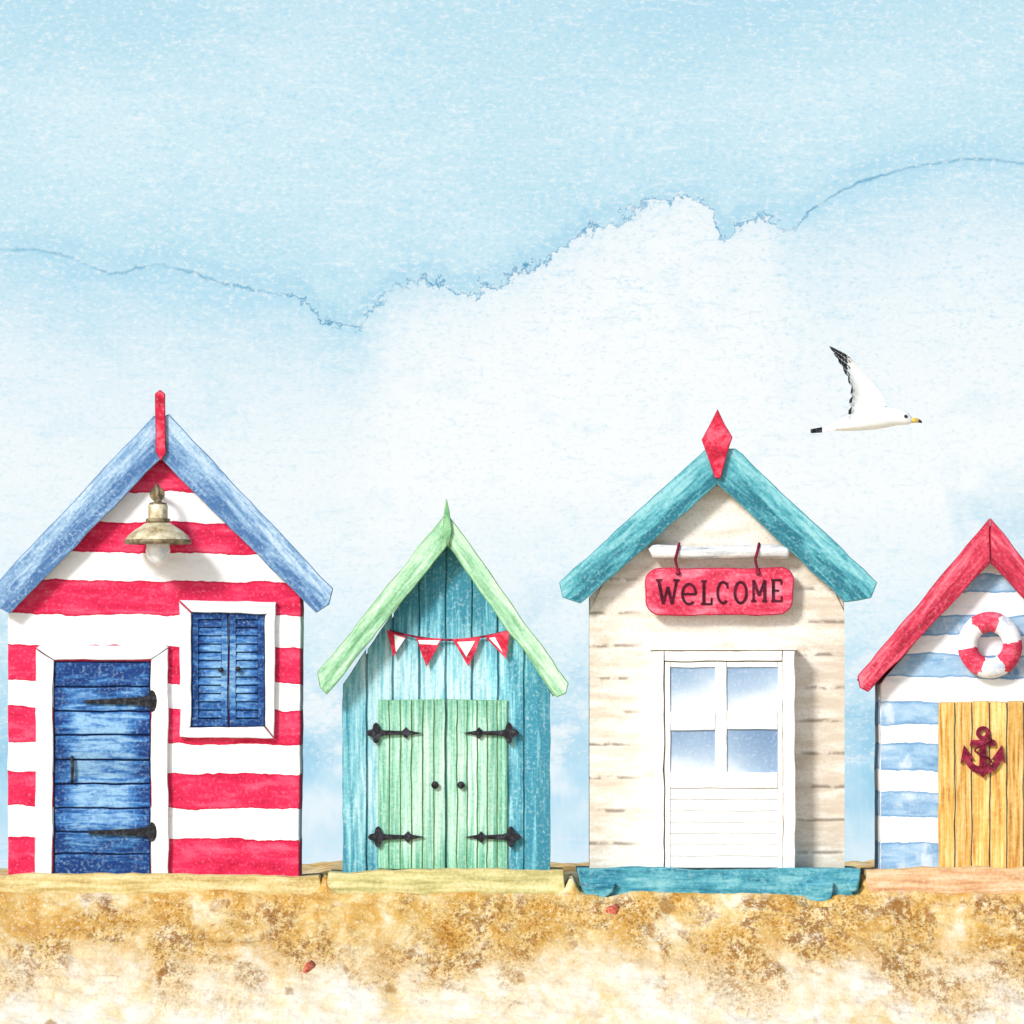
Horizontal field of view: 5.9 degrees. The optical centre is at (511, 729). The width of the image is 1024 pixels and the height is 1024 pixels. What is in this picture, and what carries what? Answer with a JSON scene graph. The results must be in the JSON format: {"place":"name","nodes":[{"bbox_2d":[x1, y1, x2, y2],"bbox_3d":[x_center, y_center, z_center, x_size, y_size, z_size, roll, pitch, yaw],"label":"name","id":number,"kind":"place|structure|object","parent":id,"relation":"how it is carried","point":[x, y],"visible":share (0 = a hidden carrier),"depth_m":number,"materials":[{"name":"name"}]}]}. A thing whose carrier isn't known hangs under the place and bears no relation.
{"place":"outdoors","nodes":[
{"label":"outdoors","id":0,"kind":"place"},
{"bbox_2d":[0,760,874,867],"bbox_3d":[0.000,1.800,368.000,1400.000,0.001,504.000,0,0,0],"label":"water","id":1,"kind":"structure","parent":0,"point":[322,809],"depth_m":220.86,"materials":[{"name":"blue liquid"}]},
{"bbox_2d":[0,0,1023,759],"bbox_3d":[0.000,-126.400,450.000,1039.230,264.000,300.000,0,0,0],"label":"sky","id":2,"kind":"structure","parent":0,"point":[538,294],"depth_m":599.68,"materials":[{"name":"blue paint"}]},
{"bbox_2d":[0,859,1023,1023],"bbox_3d":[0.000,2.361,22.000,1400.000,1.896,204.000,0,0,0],"label":"sand","id":3,"kind":"structure","parent":0,"point":[571,953],"depth_m":97.85,"materials":[{"name":"beige sand"}]},
{"bbox_2d":[0,390,332,894],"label":"beach hut","id":4,"kind":"object","parent":3,"relation":"on","point":[162,581],"visible":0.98,"depth_m":99.98,"materials":[{"name":"red paint"}]},
{"bbox_2d":[54,661,156,874],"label":"door","id":5,"kind":"structure","parent":4,"relation":"in","point":[103,709],"depth_m":99.98,"materials":[{"name":"blue paint"}]},
{"bbox_2d":[179,600,275,738],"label":"window","id":6,"kind":"structure","parent":4,"relation":"in","point":[203,693],"depth_m":99.98,"materials":[{"name":"white paint"}]},
{"bbox_2d":[303,960,314,972],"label":"shell fragment","id":7,"kind":"object","parent":3,"relation":"on","point":[309,965],"visible":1,"depth_m":97.56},
{"bbox_2d":[317,498,568,894],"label":"beach hut","id":8,"kind":"object","parent":3,"relation":"on","point":[446,766],"visible":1,"depth_m":99.97,"materials":[{"name":"teal paint"}]},
{"bbox_2d":[366,700,444,868],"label":"door","id":9,"kind":"structure","parent":8,"relation":"in","point":[409,735],"depth_m":99.98,"materials":[{"name":"green paint"}]},
{"bbox_2d":[387,630,509,665],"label":"bunting","id":10,"kind":"object","parent":8,"relation":"hanging from","point":[466,647],"visible":1,"depth_m":99.93,"materials":[{"name":"red fabric"}]},
{"bbox_2d":[447,700,520,868],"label":"door","id":11,"kind":"structure","parent":8,"relation":"in","point":[479,732],"depth_m":99.98,"materials":[{"name":"green paint"}]},
{"bbox_2d":[606,904,618,914],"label":"shell fragment","id":12,"kind":"object","parent":3,"relation":"on","point":[613,909],"visible":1,"depth_m":99.05,"materials":[{"name":"pink"}]},
{"bbox_2d":[560,410,876,900],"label":"beach hut","id":13,"kind":"object","parent":3,"relation":"on","point":[716,753],"visible":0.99,"depth_m":99.80,"materials":[{"name":"beige paint"}]},
{"bbox_2d":[645,542,793,615],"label":"welcome sign","id":14,"kind":"object","parent":13,"relation":"hanging from","point":[736,591],"visible":1,"depth_m":99.84,"materials":[{"name":"pink paint"}]},
{"bbox_2d":[665,662,782,867],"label":"door","id":15,"kind":"structure","parent":13,"relation":"in","point":[723,793],"depth_m":99.71,"materials":[{"name":"white paint"}]},
{"bbox_2d":[857,519,1023,893],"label":"beach hut","id":16,"kind":"object","parent":3,"relation":"on","point":[949,769],"visible":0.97,"depth_m":99.95,"materials":[{"name":"multicoloured wood"}]},
{"bbox_2d":[938,700,1023,867],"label":"door","id":17,"kind":"structure","parent":16,"relation":"in","point":[981,743],"depth_m":99.95,"materials":[{"name":"yellow wood"}]},
{"bbox_2d":[958,612,1021,677],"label":"life ring","id":18,"kind":"object","parent":16,"relation":"attached to","point":[1005,629],"visible":1,"depth_m":99.83,"materials":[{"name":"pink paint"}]},
{"bbox_2d":[811,346,921,432],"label":"gull","id":19,"kind":"object","parent":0,"point":[868,410],"visible":1,"depth_m":96.92,"materials":[{"name":"white"}]}
]}

